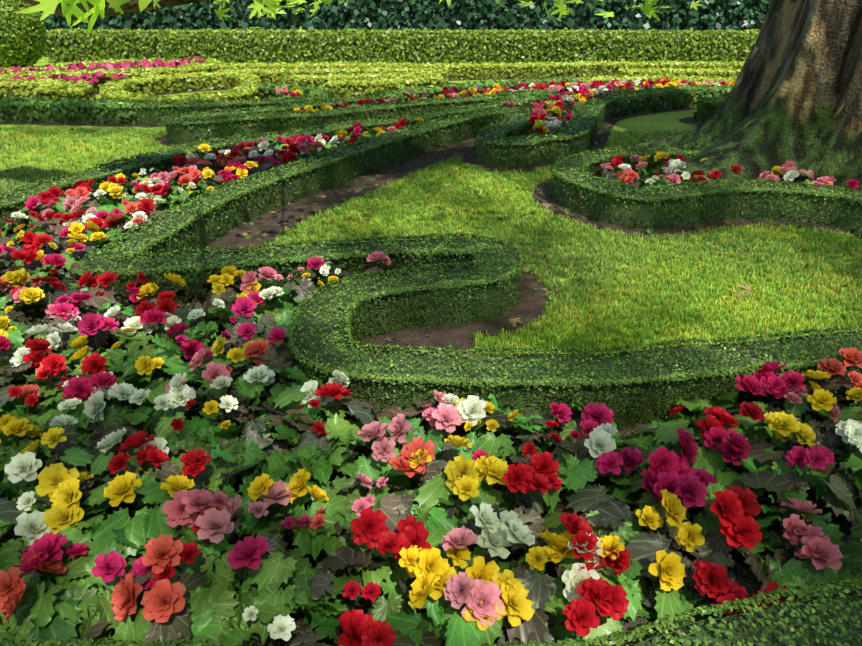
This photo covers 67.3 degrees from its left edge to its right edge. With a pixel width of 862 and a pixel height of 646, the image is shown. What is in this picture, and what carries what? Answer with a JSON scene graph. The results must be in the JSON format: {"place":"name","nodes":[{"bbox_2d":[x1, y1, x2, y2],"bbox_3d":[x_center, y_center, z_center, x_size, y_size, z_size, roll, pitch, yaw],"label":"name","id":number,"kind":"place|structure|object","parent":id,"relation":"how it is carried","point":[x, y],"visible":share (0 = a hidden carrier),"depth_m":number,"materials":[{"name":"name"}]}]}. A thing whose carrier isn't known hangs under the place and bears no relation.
{"place":"outdoors","nodes":[
{"label":"outdoors","id":0,"kind":"place"},
{"bbox_2d":[19,0,206,19],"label":"tree branch","id":1,"kind":"object","parent":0,"point":[131,6],"visible":0.47,"depth_m":6.75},
{"bbox_2d":[13,0,150,34],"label":"tree leaves","id":2,"kind":"object","parent":1,"relation":"attached to","point":[48,8],"visible":1,"depth_m":2.24,"materials":[{"name":"green plant"}]},
{"bbox_2d":[39,0,771,56],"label":"ivy wall","id":3,"kind":"structure","parent":0,"point":[507,23],"depth_m":24.88,"materials":[{"name":"green plant"}]},
{"bbox_2d":[0,77,855,645],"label":"soil","id":4,"kind":"structure","parent":0,"point":[526,311],"depth_m":7.09,"materials":[{"name":"brown soil"}]},
{"bbox_2d":[0,78,63,99],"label":"hedge","id":5,"kind":"object","parent":4,"relation":"on","point":[28,84],"depth_m":15.96,"materials":[{"name":"green plant"}]},
{"bbox_2d":[31,79,95,99],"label":"hedge","id":6,"kind":"object","parent":4,"relation":"on","point":[69,87],"depth_m":14.98,"materials":[{"name":"green plant"}]},
{"bbox_2d":[1,70,130,83],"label":"flowers","id":7,"kind":"object","parent":4,"relation":"on","point":[76,78],"visible":0.69,"depth_m":16.73,"materials":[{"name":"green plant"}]},
{"bbox_2d":[0,56,206,73],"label":"flowers","id":8,"kind":"object","parent":4,"relation":"on","point":[118,65],"visible":0.48,"depth_m":18.84,"materials":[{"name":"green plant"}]},
{"bbox_2d":[53,57,164,66],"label":"hedge","id":9,"kind":"object","parent":4,"relation":"on","point":[75,62],"visible":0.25,"depth_m":20.24,"materials":[{"name":"green plant"}]},
{"bbox_2d":[0,89,561,227],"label":"hedge","id":10,"kind":"object","parent":4,"relation":"on","point":[129,166],"depth_m":9.66,"materials":[{"name":"green plant"}]},
{"bbox_2d":[0,77,861,645],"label":"begonia","id":11,"kind":"object","parent":4,"relation":"on","point":[314,587],"depth_m":3.26,"materials":[{"name":"green plant"}]},
{"bbox_2d":[0,77,861,645],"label":"flowers","id":12,"kind":"object","parent":11,"relation":"attached to","point":[738,527],"visible":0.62,"depth_m":3.33,"materials":[{"name":"multicoloured plant"}]},
{"bbox_2d":[0,575,861,645],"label":"hedge","id":13,"kind":"object","parent":4,"relation":"on","point":[660,624],"depth_m":2.26,"materials":[{"name":"green plant"}]},
{"bbox_2d":[79,121,845,439],"bbox_3d":[0.379,-1.747,8.763,12.519,0.105,10.828,1,28,1],"label":"soil debris","id":14,"kind":"object","parent":4,"relation":"on","point":[527,269],"visible":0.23,"depth_m":7.75,"materials":[{"name":"brown plant"}]},
{"bbox_2d":[342,155,858,351],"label":"fallen leaves","id":15,"kind":"object","parent":4,"relation":"on","point":[514,320],"visible":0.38,"depth_m":5.92,"materials":[{"name":"brown plant"}]},
{"bbox_2d":[0,57,861,354],"bbox_3d":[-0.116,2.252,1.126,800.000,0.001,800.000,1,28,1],"label":"lawn","id":16,"kind":"structure","parent":0,"point":[660,121],"depth_m":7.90,"materials":[{"name":"green plant"}]},
{"bbox_2d":[0,0,46,68],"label":"topiary ball","id":17,"kind":"object","parent":16,"relation":"on","point":[32,21],"depth_m":19.89,"materials":[{"name":"green plant"}]},
{"bbox_2d":[0,70,157,90],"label":"hedge","id":18,"kind":"object","parent":16,"relation":"on","point":[136,73],"depth_m":17.45,"materials":[{"name":"green plant"}]},
{"bbox_2d":[0,58,222,76],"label":"hedge","id":19,"kind":"object","parent":16,"relation":"on","point":[183,68],"depth_m":18.61,"materials":[{"name":"green plant"}]},
{"bbox_2d":[0,81,333,124],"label":"hedge","id":20,"kind":"object","parent":16,"relation":"on","point":[113,104],"depth_m":13.28,"materials":[{"name":"green plant"}]},
{"bbox_2d":[99,69,260,104],"bbox_3d":[-5.970,-5.697,15.909,4.001,0.549,4.943,1,28,1],"label":"hedge","id":21,"kind":"object","parent":16,"relation":"on","point":[119,92],"depth_m":16.40,"materials":[{"name":"green plant"}]},
{"bbox_2d":[185,61,442,70],"bbox_3d":[-3.579,-7.675,19.714,7.926,0.556,0.970,1,28,1],"label":"hedge","id":22,"kind":"object","parent":16,"relation":"on","point":[309,64],"depth_m":19.58,"materials":[{"name":"green plant"}]},
{"bbox_2d":[217,66,448,84],"bbox_3d":[-2.758,-7.069,18.558,6.565,0.555,0.740,-1,28,-2],"label":"hedge","id":23,"kind":"object","parent":16,"relation":"on","point":[272,72],"depth_m":18.35,"materials":[{"name":"green plant"}]},
{"bbox_2d":[291,70,440,87],"bbox_3d":[-1.707,-6.483,17.432,4.058,0.540,0.628,-5,28,-9],"label":"hedge","id":24,"kind":"object","parent":16,"relation":"on","point":[316,77],"depth_m":17.11,"materials":[{"name":"green plant"}]},
{"bbox_2d":[161,76,579,143],"bbox_3d":[-0.272,-4.625,13.872,10.249,0.542,2.370,-19,33,-32],"label":"hedge","id":25,"kind":"object","parent":16,"relation":"on","point":[429,91],"depth_m":12.59,"materials":[{"name":"green plant"}]},
{"bbox_2d":[328,74,443,99],"bbox_3d":[-1.113,-6.007,16.536,3.071,0.538,0.680,-9,29,-16],"label":"hedge","id":26,"kind":"object","parent":16,"relation":"on","point":[393,81],"depth_m":16.24,"materials":[{"name":"green plant"}]},
{"bbox_2d":[44,26,759,63],"bbox_3d":[0.436,-10.147,23.740,29.250,1.253,1.532,1,28,1],"label":"hedge","id":27,"kind":"object","parent":16,"relation":"on","point":[646,44],"depth_m":23.40,"materials":[{"name":"green plant"}]},
{"bbox_2d":[79,83,861,431],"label":"hedge","id":28,"kind":"object","parent":16,"relation":"on","point":[493,305],"depth_m":5.38,"materials":[{"name":"green plant"}]},
{"bbox_2d":[442,60,744,79],"bbox_3d":[5.686,-7.820,20.006,10.860,0.546,0.959,-1,28,-2],"label":"hedge","id":29,"kind":"object","parent":16,"relation":"on","point":[490,66],"depth_m":19.86,"materials":[{"name":"green plant"}]},
{"bbox_2d":[577,74,736,88],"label":"hedge","id":30,"kind":"object","parent":16,"relation":"on","point":[654,78],"depth_m":16.70,"materials":[{"name":"green plant"}]},
{"bbox_2d":[618,67,741,77],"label":"hedge","id":31,"kind":"object","parent":16,"relation":"on","point":[685,71],"depth_m":18.25,"materials":[{"name":"green plant"}]},
{"bbox_2d":[549,144,861,228],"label":"hedge","id":32,"kind":"object","parent":16,"relation":"on","point":[650,214],"depth_m":7.73,"materials":[{"name":"green plant"}]},
{"bbox_2d":[622,0,861,238],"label":"plane tree","id":33,"kind":"object","parent":16,"relation":"on","point":[794,94],"visible":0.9,"depth_m":8.46,"materials":[{"name":"brown plant"}]},
{"bbox_3d":[1.457,-5.878,-5.341,33.516,6.315,24.911,1,28,1],"label":"plane tree","id":34,"kind":"object","parent":16,"relation":"on","visible":0},
{"bbox_2d":[153,0,370,28],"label":"tree leaves","id":35,"kind":"object","parent":34,"relation":"attached to","point":[271,5],"visible":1,"depth_m":5.11,"materials":[{"name":"green plant"}]},
{"bbox_2d":[323,0,450,6],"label":"tree leaves","id":36,"kind":"object","parent":34,"relation":"attached to","point":[448,2],"visible":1,"depth_m":5.28,"materials":[{"name":"green plant"}]},
{"bbox_2d":[496,0,702,20],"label":"tree leaves","id":37,"kind":"object","parent":34,"relation":"attached to","point":[645,9],"visible":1,"depth_m":5.65,"materials":[{"name":"green plant"}]}
]}

